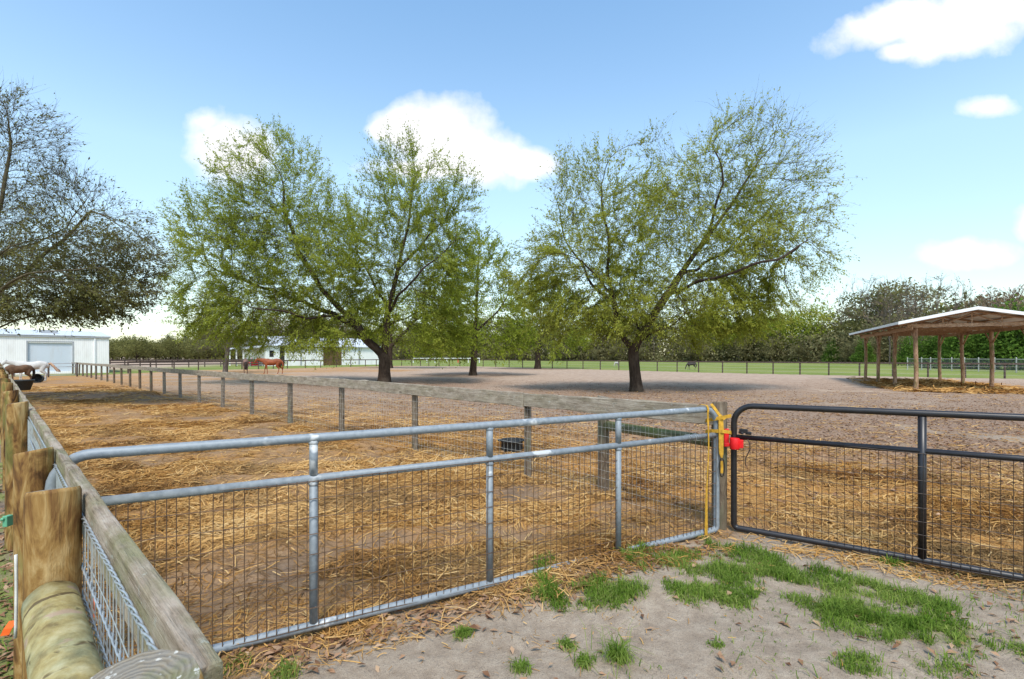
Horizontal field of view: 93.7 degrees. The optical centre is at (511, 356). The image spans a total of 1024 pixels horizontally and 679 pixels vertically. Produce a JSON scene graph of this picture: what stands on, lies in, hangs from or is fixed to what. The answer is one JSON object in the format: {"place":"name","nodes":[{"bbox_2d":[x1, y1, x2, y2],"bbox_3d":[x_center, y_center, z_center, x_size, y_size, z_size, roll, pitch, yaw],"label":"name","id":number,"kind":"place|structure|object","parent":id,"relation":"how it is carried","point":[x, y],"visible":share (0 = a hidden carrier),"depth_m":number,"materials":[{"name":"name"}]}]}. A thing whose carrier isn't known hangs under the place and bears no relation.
{"place":"outdoors","nodes":[
{"label":"outdoors","id":0,"kind":"place"},
{"bbox_2d":[0,329,110,374],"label":"white barn","id":1,"kind":"structure","parent":0,"point":[49,346],"depth_m":44.96,"materials":[{"name":"metal"}]},
{"bbox_2d":[28,343,71,371],"bbox_3d":[-42.738,0.060,44.450,0.080,2.640,2.965,0,0,43],"label":"roller door","id":2,"kind":"structure","parent":1,"relation":"in","point":[47,352],"depth_m":44.52,"materials":[{"name":"white metal"}]},
{"bbox_2d":[0,357,1023,678],"bbox_3d":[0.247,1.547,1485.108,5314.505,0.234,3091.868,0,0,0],"label":"ground","id":3,"kind":"structure","parent":0,"point":[678,647],"depth_m":4.38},
{"bbox_2d":[5,365,34,378],"bbox_3d":[-29.043,1.036,28.138,0.403,1.108,1.769,0,0,14],"label":"brown foal","id":4,"kind":"object","parent":3,"relation":"on","point":[13,369],"visible":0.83,"depth_m":28.23},
{"bbox_2d":[14,379,34,390],"bbox_3d":[-21.446,1.310,21.053,0.759,0.580,0.763,0,0,-42],"label":"feed tub","id":5,"kind":"object","parent":3,"relation":"on","point":[24,384],"visible":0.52,"depth_m":20.90,"materials":[{"name":"black rubber"}]},
{"bbox_2d":[1,360,60,380],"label":"white horse","id":6,"kind":"object","parent":3,"relation":"on","point":[42,366],"visible":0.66,"depth_m":30.29},
{"bbox_2d":[31,374,44,382],"bbox_3d":[-29.052,1.354,29.453,0.672,0.569,0.380,0,-8,-20],"label":"feed tub","id":7,"kind":"object","parent":3,"relation":"on","point":[38,378],"visible":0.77,"depth_m":29.52,"materials":[{"name":"black rubber"}]},
{"bbox_2d":[14,362,77,376],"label":"tube gate","id":8,"kind":"structure","parent":3,"relation":"on","point":[48,370],"depth_m":37.41,"materials":[{"name":"grey metal"}]},
{"bbox_2d":[0,66,188,336],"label":"half bare tree","id":9,"kind":"object","parent":3,"relation":"on","point":[82,294],"visible":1,"depth_m":14.75,"materials":[{"name":"green plant"}]},
{"bbox_2d":[0,363,222,678],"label":"wooden fence","id":10,"kind":"object","parent":3,"relation":"on","point":[43,534],"visible":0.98,"depth_m":1.33,"materials":[{"name":"brown wood"}]},
{"bbox_2d":[0,515,12,526],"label":"fence insulator","id":11,"kind":"object","parent":10,"relation":"attached to","point":[7,520],"visible":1,"depth_m":2.24,"materials":[{"name":"green plastic"}]},
{"bbox_2d":[0,554,17,638],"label":"orange marker","id":12,"kind":"object","parent":10,"relation":"attached to","point":[8,627],"visible":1,"depth_m":1.50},
{"bbox_2d":[45,407,718,659],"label":"tube gate","id":13,"kind":"structure","parent":10,"relation":"attached to","point":[313,479],"depth_m":2.95,"materials":[{"name":"metal"}]},
{"bbox_2d":[700,404,708,534],"bbox_3d":[1.685,0.998,4.262,0.061,1.144,0.122,0,0,-27],"label":"hanging strap","id":14,"kind":"object","parent":13,"relation":"hanging from","point":[706,514],"visible":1,"depth_m":4.21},
{"bbox_2d":[109,340,125,357],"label":"field oak","id":15,"kind":"object","parent":3,"relation":"on","point":[113,350],"visible":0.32,"depth_m":156.45,"materials":[{"name":"green plant"}]},
{"bbox_2d":[109,335,135,359],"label":"field oak","id":16,"kind":"object","parent":3,"relation":"on","point":[122,341],"visible":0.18,"depth_m":173.15,"materials":[{"name":"green plant"}]},
{"bbox_2d":[114,335,158,358],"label":"field oak","id":17,"kind":"object","parent":3,"relation":"on","point":[137,344],"visible":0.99,"depth_m":149.94,"materials":[{"name":"green plant"}]},
{"bbox_2d":[143,341,172,358],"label":"field oak","id":18,"kind":"object","parent":3,"relation":"on","point":[157,353],"visible":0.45,"depth_m":165.02,"materials":[{"name":"green plant"}]},
{"bbox_2d":[109,355,242,360],"bbox_3d":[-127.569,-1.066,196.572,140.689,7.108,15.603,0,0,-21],"label":"fence","id":19,"kind":"object","parent":3,"relation":"on","point":[125,358],"visible":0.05,"depth_m":189.97,"materials":[{"name":"brown wood"}]},
{"bbox_2d":[155,334,201,360],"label":"field oak","id":20,"kind":"object","parent":3,"relation":"on","point":[169,343],"visible":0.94,"depth_m":153.28,"materials":[{"name":"green plant"}]},
{"bbox_2d":[109,359,263,368],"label":"paddock fence","id":21,"kind":"object","parent":3,"relation":"on","point":[188,364],"visible":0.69,"depth_m":69.48,"materials":[{"name":"grey wood"}]},
{"bbox_2d":[182,339,218,358],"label":"field oak","id":22,"kind":"object","parent":3,"relation":"on","point":[193,346],"visible":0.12,"depth_m":171.46,"materials":[{"name":"green plant"}]},
{"bbox_2d":[188,343,222,358],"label":"field oak","id":23,"kind":"object","parent":3,"relation":"on","point":[207,354],"visible":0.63,"depth_m":163.36,"materials":[{"name":"green plant"}]},
{"bbox_2d":[193,339,223,358],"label":"field oak","id":24,"kind":"object","parent":3,"relation":"on","point":[203,342],"visible":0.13,"depth_m":168.99,"materials":[{"name":"green plant"}]},
{"bbox_2d":[182,286,269,371],"bbox_3d":[-27.090,-2.731,46.214,8.730,8.892,7.136,0,0,0],"label":"shade tree","id":25,"kind":"object","parent":3,"relation":"on","point":[225,365],"visible":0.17,"depth_m":46.03,"materials":[{"name":"green plant"}]},
{"bbox_2d":[230,339,246,357],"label":"field oak","id":26,"kind":"object","parent":3,"relation":"on","point":[238,353],"visible":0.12,"depth_m":152.29,"materials":[{"name":"green plant"}]},
{"bbox_2d":[243,358,248,373],"bbox_3d":[-24.745,0.833,44.620,0.494,1.508,2.406,0,0,-28],"label":"bay horse","id":27,"kind":"object","parent":3,"relation":"on","point":[245,363],"visible":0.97,"depth_m":43.73},
{"bbox_2d":[254,357,283,373],"bbox_3d":[-22.075,0.808,43.586,2.484,1.556,0.509,0,0,-14],"label":"chestnut horse","id":28,"kind":"object","parent":3,"relation":"on","point":[270,362],"visible":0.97,"depth_m":43.48},
{"bbox_2d":[264,317,292,335],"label":"budding tree","id":29,"kind":"object","parent":3,"relation":"on","point":[279,324],"visible":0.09,"depth_m":220.00,"materials":[{"name":"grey plant"}]},
{"bbox_2d":[229,336,378,365],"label":"stable","id":30,"kind":"structure","parent":3,"relation":"on","point":[366,352],"depth_m":86.06,"materials":[{"name":"white metal"}]},
{"bbox_2d":[323,347,341,364],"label":"barn door","id":31,"kind":"structure","parent":30,"relation":"in","point":[329,362],"depth_m":87.86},
{"bbox_2d":[149,112,498,382],"bbox_3d":[-10.674,-6.133,28.462,19.834,15.745,10.108,0,0,0],"label":"shade tree","id":32,"kind":"object","parent":3,"relation":"on","point":[350,264],"visible":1,"depth_m":26.99,"materials":[{"name":"green plant"}]},
{"bbox_2d":[8,384,761,678],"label":"lane straw","id":33,"kind":"object","parent":3,"relation":"on","point":[476,564],"visible":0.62,"depth_m":4.65,"materials":[{"name":"beige plant"}]},
{"bbox_2d":[71,362,726,530],"bbox_3d":[-19.227,1.131,24.454,58.348,1.437,0.407,0,0,43],"label":"board fence","id":34,"kind":"object","parent":3,"relation":"on","point":[593,405],"visible":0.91,"depth_m":6.49,"materials":[{"name":"wood"}]},
{"bbox_2d":[705,403,731,476],"bbox_3d":[1.888,0.751,4.395,0.203,0.648,0.296,0,0,0],"label":"ratchet strap","id":35,"kind":"object","parent":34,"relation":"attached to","point":[720,430],"visible":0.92,"depth_m":4.26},
{"bbox_2d":[392,344,409,358],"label":"scrub tree","id":36,"kind":"object","parent":3,"relation":"on","point":[397,348],"visible":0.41,"depth_m":203.19,"materials":[{"name":"green plant"}]},
{"bbox_2d":[355,288,484,367],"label":"shade tree","id":37,"kind":"object","parent":3,"relation":"on","point":[391,345],"visible":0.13,"depth_m":65.21,"materials":[{"name":"green plant"}]},
{"bbox_2d":[413,358,479,362],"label":"white rail fence","id":38,"kind":"object","parent":3,"relation":"on","point":[446,358],"visible":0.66,"depth_m":122.18,"materials":[{"name":"paint"}]},
{"bbox_2d":[452,622,474,641],"bbox_3d":[-0.287,1.569,2.729,0.161,0.080,0.202,0,0,19],"label":"grass tuft","id":39,"kind":"object","parent":3,"relation":"on","point":[462,632],"visible":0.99,"depth_m":2.74,"materials":[{"name":"green plant"}]},
{"bbox_2d":[394,217,543,375],"bbox_3d":[-3.392,-5.149,40.512,12.675,13.724,8.984,0,0,0],"label":"shade tree","id":40,"kind":"object","parent":3,"relation":"on","point":[504,337],"visible":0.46,"depth_m":40.19,"materials":[{"name":"green plant"}]},
{"bbox_2d":[464,313,501,346],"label":"forest tree","id":41,"kind":"object","parent":3,"relation":"on","point":[486,328],"visible":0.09,"depth_m":213.24,"materials":[{"name":"green plant"}]},
{"bbox_2d":[490,315,518,343],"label":"forest tree","id":42,"kind":"object","parent":3,"relation":"on","point":[504,326],"visible":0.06,"depth_m":216.45,"materials":[{"name":"green plant"}]},
{"bbox_2d":[0,468,1023,678],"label":"fallen leaves","id":43,"kind":"object","parent":3,"relation":"on","point":[278,647],"visible":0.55,"depth_m":2.79,"materials":[{"name":"brown plant"}]},
{"bbox_2d":[506,342,526,359],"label":"scrub tree","id":44,"kind":"object","parent":3,"relation":"on","point":[513,354],"visible":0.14,"depth_m":195.32,"materials":[{"name":"green plant"}]},
{"bbox_2d":[504,653,535,677],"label":"grass tuft","id":45,"kind":"object","parent":3,"relation":"on","point":[520,666],"visible":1,"depth_m":2.43,"materials":[{"name":"green plant"}]},
{"bbox_2d":[480,277,604,368],"bbox_3d":[3.716,-4.629,62.035,18.370,12.697,11.413,0,0,0],"label":"shade tree","id":46,"kind":"object","parent":3,"relation":"on","point":[537,365],"visible":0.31,"depth_m":61.74,"materials":[{"name":"green plant"}]},
{"bbox_2d":[537,315,570,356],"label":"forest tree","id":47,"kind":"object","parent":3,"relation":"on","point":[550,339],"visible":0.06,"depth_m":194.16,"materials":[{"name":"green plant"}]},
{"bbox_2d":[552,635,579,652],"bbox_3d":[0.297,1.588,2.671,0.166,0.070,0.151,0,0,37],"label":"grass tuft","id":48,"kind":"object","parent":3,"relation":"on","point":[566,643],"visible":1,"depth_m":2.66,"materials":[{"name":"green plant"}]},
{"bbox_2d":[560,346,575,359],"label":"scrub tree","id":49,"kind":"object","parent":3,"relation":"on","point":[572,355],"visible":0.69,"depth_m":187.28,"materials":[{"name":"green plant"}]},
{"bbox_2d":[554,318,585,358],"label":"forest tree","id":50,"kind":"object","parent":3,"relation":"on","point":[571,337],"visible":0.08,"depth_m":190.54,"materials":[{"name":"green plant"}]},
{"bbox_2d":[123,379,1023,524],"bbox_3d":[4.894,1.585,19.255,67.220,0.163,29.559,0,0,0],"label":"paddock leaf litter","id":51,"kind":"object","parent":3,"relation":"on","point":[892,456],"visible":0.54,"depth_m":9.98,"materials":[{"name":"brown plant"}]},
{"bbox_2d":[127,359,1023,378],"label":"paddock fence","id":52,"kind":"object","parent":3,"relation":"on","point":[722,362],"visible":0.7,"depth_m":46.29,"materials":[{"name":"metal"}]},
{"bbox_2d":[566,325,593,355],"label":"forest tree","id":53,"kind":"object","parent":3,"relation":"on","point":[581,344],"visible":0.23,"depth_m":187.82,"materials":[{"name":"green plant"}]},
{"bbox_2d":[564,649,601,676],"bbox_3d":[0.369,1.591,2.511,0.205,0.066,0.222,0,0,0],"label":"grass tuft","id":54,"kind":"object","parent":3,"relation":"on","point":[583,660],"visible":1,"depth_m":2.52,"materials":[{"name":"green plant"}]},
{"bbox_2d":[152,390,1023,600],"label":"paddock straw","id":55,"kind":"object","parent":3,"relation":"on","point":[987,553],"visible":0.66,"depth_m":5.74,"materials":[{"name":"beige plant"}]},
{"bbox_2d":[498,437,523,451],"bbox_3d":[0.000,1.499,8.108,0.415,0.202,0.413,0,0,45],"label":"feed tub","id":56,"kind":"object","parent":55,"relation":"on","point":[519,446],"visible":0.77,"depth_m":7.98,"materials":[{"name":"black rubber"}]},
{"bbox_2d":[585,347,600,359],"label":"scrub tree","id":57,"kind":"object","parent":3,"relation":"on","point":[594,352],"visible":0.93,"depth_m":182.71,"materials":[{"name":"green plant"}]},
{"bbox_2d":[183,301,1022,361],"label":"undergrowth","id":58,"kind":"object","parent":3,"relation":"on","point":[751,357],"visible":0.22,"depth_m":153.72,"materials":[{"name":"green plant"}]},
{"bbox_2d":[590,313,621,354],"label":"forest tree","id":59,"kind":"object","parent":3,"relation":"on","point":[605,337],"visible":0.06,"depth_m":191.27,"materials":[{"name":"green plant"}]},
{"bbox_2d":[577,613,650,673],"bbox_3d":[0.566,1.508,2.588,0.393,0.242,0.524,0,0,0],"label":"grass tuft","id":60,"kind":"object","parent":3,"relation":"on","point":[619,654],"visible":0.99,"depth_m":2.53,"materials":[{"name":"green plant"}]},
{"bbox_2d":[609,344,627,357],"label":"scrub tree","id":61,"kind":"object","parent":3,"relation":"on","point":[616,352],"visible":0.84,"depth_m":179.60,"materials":[{"name":"green plant"}]},
{"bbox_2d":[232,290,1023,361],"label":"distant wood","id":62,"kind":"object","parent":3,"relation":"on","point":[941,309],"visible":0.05,"depth_m":134.01,"materials":[{"name":"green plant"}]},
{"bbox_2d":[624,314,660,360],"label":"forest tree","id":63,"kind":"object","parent":3,"relation":"on","point":[645,339],"visible":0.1,"depth_m":184.00,"materials":[{"name":"green plant"}]},
{"bbox_2d":[639,347,649,360],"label":"scrub tree","id":64,"kind":"object","parent":3,"relation":"on","point":[642,353],"visible":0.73,"depth_m":174.32,"materials":[{"name":"green plant"}]},
{"bbox_2d":[296,544,1001,678],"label":"sand debris","id":65,"kind":"object","parent":3,"relation":"on","point":[621,627],"visible":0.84,"depth_m":2.77,"materials":[{"name":"plant"}]},
{"bbox_2d":[646,308,667,359],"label":"pine tree","id":66,"kind":"object","parent":3,"relation":"on","point":[655,335],"visible":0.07,"depth_m":177.72,"materials":[{"name":"green plant"}]},
{"bbox_2d":[487,75,862,391],"bbox_3d":[7.229,-5.372,21.458,16.869,14.180,8.468,0,0,0],"label":"shade tree","id":67,"kind":"object","parent":3,"relation":"on","point":[742,301],"visible":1,"depth_m":21.12,"materials":[{"name":"green plant"}]},
{"bbox_2d":[678,338,703,360],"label":"scrub tree","id":68,"kind":"object","parent":3,"relation":"on","point":[686,352],"visible":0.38,"depth_m":162.86,"materials":[{"name":"green plant"}]},
{"bbox_2d":[685,362,696,369],"bbox_3d":[21.695,1.125,58.246,1.489,0.933,0.340,0,0,-7],"label":"dark pony","id":69,"kind":"object","parent":3,"relation":"on","point":[691,363],"visible":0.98,"depth_m":58.13},
{"bbox_2d":[688,342,708,360],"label":"scrub tree","id":70,"kind":"object","parent":3,"relation":"on","point":[696,355],"visible":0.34,"depth_m":160.30,"materials":[{"name":"green plant"}]},
{"bbox_2d":[680,313,722,353],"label":"forest tree","id":71,"kind":"object","parent":3,"relation":"on","point":[698,331],"visible":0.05,"depth_m":166.19,"materials":[{"name":"green plant"}]},
{"bbox_2d":[704,634,725,649],"bbox_3d":[1.125,1.577,2.641,0.124,0.048,0.117,0,0,-28],"label":"grass tuft","id":72,"kind":"object","parent":3,"relation":"on","point":[715,643],"visible":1,"depth_m":2.64,"materials":[{"name":"green plant"}]},
{"bbox_2d":[713,316,753,360],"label":"forest tree","id":73,"kind":"object","parent":3,"relation":"on","point":[720,342],"visible":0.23,"depth_m":154.16,"materials":[{"name":"green plant"}]},
{"bbox_2d":[725,339,754,360],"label":"scrub tree","id":74,"kind":"object","parent":3,"relation":"on","point":[738,352],"visible":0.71,"depth_m":150.54,"materials":[{"name":"green plant"}]},
{"bbox_2d":[741,312,774,360],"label":"forest tree","id":75,"kind":"object","parent":3,"relation":"on","point":[754,338],"visible":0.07,"depth_m":153.06,"materials":[{"name":"green plant"}]},
{"bbox_2d":[755,335,787,361],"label":"scrub tree","id":76,"kind":"object","parent":3,"relation":"on","point":[767,350],"visible":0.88,"depth_m":142.65,"materials":[{"name":"green plant"}]},
{"bbox_2d":[754,310,805,361],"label":"forest tree","id":77,"kind":"object","parent":3,"relation":"on","point":[775,328],"visible":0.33,"depth_m":144.40,"materials":[{"name":"green plant"}]},
{"bbox_2d":[789,344,811,361],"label":"scrub tree","id":78,"kind":"object","parent":3,"relation":"on","point":[796,350],"visible":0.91,"depth_m":134.02,"materials":[{"name":"green plant"}]},
{"bbox_2d":[778,301,840,356],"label":"forest tree","id":79,"kind":"object","parent":3,"relation":"on","point":[811,323],"visible":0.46,"depth_m":140.92,"materials":[{"name":"green plant"}]},
{"bbox_2d":[821,336,841,361],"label":"cedar tree","id":80,"kind":"object","parent":3,"relation":"on","point":[829,352],"visible":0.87,"depth_m":124.46,"materials":[{"name":"green plant"}]},
{"bbox_2d":[809,302,862,347],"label":"forest tree","id":81,"kind":"object","parent":3,"relation":"on","point":[838,318],"visible":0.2,"depth_m":138.34,"materials":[{"name":"green plant"}]},
{"bbox_2d":[837,341,858,361],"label":"scrub tree","id":82,"kind":"object","parent":3,"relation":"on","point":[843,354],"visible":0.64,"depth_m":119.03,"materials":[{"name":"green plant"}]},
{"bbox_2d":[849,338,876,361],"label":"cedar tree","id":83,"kind":"object","parent":3,"relation":"on","point":[858,356],"visible":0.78,"depth_m":109.42,"materials":[{"name":"green plant"}]},
{"bbox_2d":[848,337,885,356],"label":"scrub tree","id":84,"kind":"object","parent":3,"relation":"on","point":[871,341],"visible":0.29,"depth_m":113.34,"materials":[{"name":"green plant"}]},
{"bbox_2d":[833,273,902,337],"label":"bare tree","id":85,"kind":"object","parent":3,"relation":"on","point":[861,291],"visible":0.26,"depth_m":132.02,"materials":[{"name":"grey plant"}]},
{"bbox_2d":[731,403,1023,581],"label":"tube gate","id":86,"kind":"structure","parent":3,"relation":"on","point":[922,450],"depth_m":3.70,"materials":[{"name":"metal"}]},
{"bbox_2d":[724,429,743,449],"bbox_3d":[2.000,0.745,4.333,0.158,0.180,0.083,0,0,35],"label":"gate latch","id":87,"kind":"object","parent":86,"relation":"attached to","point":[736,444],"visible":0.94,"depth_m":4.30,"materials":[{"name":"red plastic"}]},
{"bbox_2d":[836,281,921,349],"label":"forest tree","id":88,"kind":"object","parent":3,"relation":"on","point":[876,306],"visible":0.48,"depth_m":123.71,"materials":[{"name":"green plant"}]},
{"bbox_2d":[848,276,928,361],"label":"bare tree","id":89,"kind":"object","parent":3,"relation":"on","point":[891,306],"visible":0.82,"depth_m":95.82,"materials":[{"name":"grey plant"}]},
{"bbox_2d":[867,293,925,336],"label":"bare tree","id":90,"kind":"object","parent":3,"relation":"on","point":[901,309],"visible":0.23,"depth_m":117.00,"materials":[{"name":"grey plant"}]},
{"bbox_2d":[891,336,921,365],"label":"cedar tree","id":91,"kind":"object","parent":3,"relation":"on","point":[905,353],"visible":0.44,"depth_m":79.78,"materials":[{"name":"green plant"}]},
{"bbox_2d":[888,336,931,354],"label":"scrub tree","id":92,"kind":"object","parent":3,"relation":"on","point":[900,338],"visible":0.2,"depth_m":103.47,"materials":[{"name":"green plant"}]},
{"bbox_2d":[874,277,958,318],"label":"forest tree","id":93,"kind":"object","parent":3,"relation":"on","point":[926,293],"visible":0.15,"depth_m":122.98,"materials":[{"name":"green plant"}]},
{"bbox_2d":[905,336,937,367],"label":"cedar tree","id":94,"kind":"object","parent":3,"relation":"on","point":[924,348],"visible":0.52,"depth_m":67.62,"materials":[{"name":"green plant"}]},
{"bbox_2d":[848,376,1023,393],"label":"straw bedding","id":95,"kind":"object","parent":3,"relation":"on","point":[935,385],"visible":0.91,"depth_m":23.99,"materials":[{"name":"yellow plant"}]},
{"bbox_2d":[849,306,1023,389],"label":"open shelter","id":96,"kind":"object","parent":3,"relation":"on","point":[961,323],"visible":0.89,"depth_m":24.11,"materials":[{"name":"wood"}]},
{"bbox_2d":[898,273,984,341],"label":"bare tree","id":97,"kind":"object","parent":3,"relation":"on","point":[936,299],"visible":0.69,"depth_m":85.66,"materials":[{"name":"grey plant"}]},
{"bbox_2d":[919,335,964,367],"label":"cedar tree","id":98,"kind":"object","parent":3,"relation":"on","point":[935,340],"visible":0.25,"depth_m":66.34,"materials":[{"name":"green plant"}]},
{"bbox_2d":[926,307,986,368],"bbox_3d":[57.840,-2.204,62.151,6.596,8.275,6.290,0,0,26],"label":"cedar tree","id":99,"kind":"object","parent":3,"relation":"on","point":[947,353],"visible":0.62,"depth_m":61.56,"materials":[{"name":"green plant"}]},
{"bbox_2d":[907,357,1023,372],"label":"wire fence","id":100,"kind":"object","parent":3,"relation":"on","point":[979,367],"visible":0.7,"depth_m":50.56,"materials":[{"name":"grey metal"}]},
{"bbox_2d":[957,300,1012,369],"bbox_3d":[60.565,-2.567,60.257,6.890,9.063,7.225,0,0,-29],"label":"cedar tree","id":101,"kind":"object","parent":3,"relation":"on","point":[982,337],"visible":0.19,"depth_m":60.29,"materials":[{"name":"green plant"}]},
{"bbox_2d":[954,293,1017,309],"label":"budding tree","id":102,"kind":"object","parent":3,"relation":"on","point":[970,302],"visible":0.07,"depth_m":87.44,"materials":[{"name":"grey plant"}]},
{"bbox_2d":[973,284,1023,334],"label":"budding tree","id":103,"kind":"object","parent":3,"relation":"on","point":[1005,299],"visible":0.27,"depth_m":74.32,"materials":[{"name":"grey plant"}]},
{"bbox_2d":[976,294,1023,369],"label":"cedar tree","id":104,"kind":"object","parent":3,"relation":"on","point":[1012,350],"visible":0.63,"depth_m":56.74,"materials":[{"name":"green plant"}]},
{"bbox_2d":[989,302,1023,369],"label":"cedar tree","id":105,"kind":"object","parent":3,"relation":"on","point":[1020,367],"visible":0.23,"depth_m":56.85,"materials":[{"name":"green plant"}]},
{"bbox_2d":[0,466,1023,678],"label":"grass","id":106,"kind":"structure","parent":0,"point":[922,623],"depth_m":3.12,"materials":[{"name":"green plant"}]},
{"bbox_2d":[0,0,1023,356],"label":"sky","id":107,"kind":"structure","parent":0,"point":[925,98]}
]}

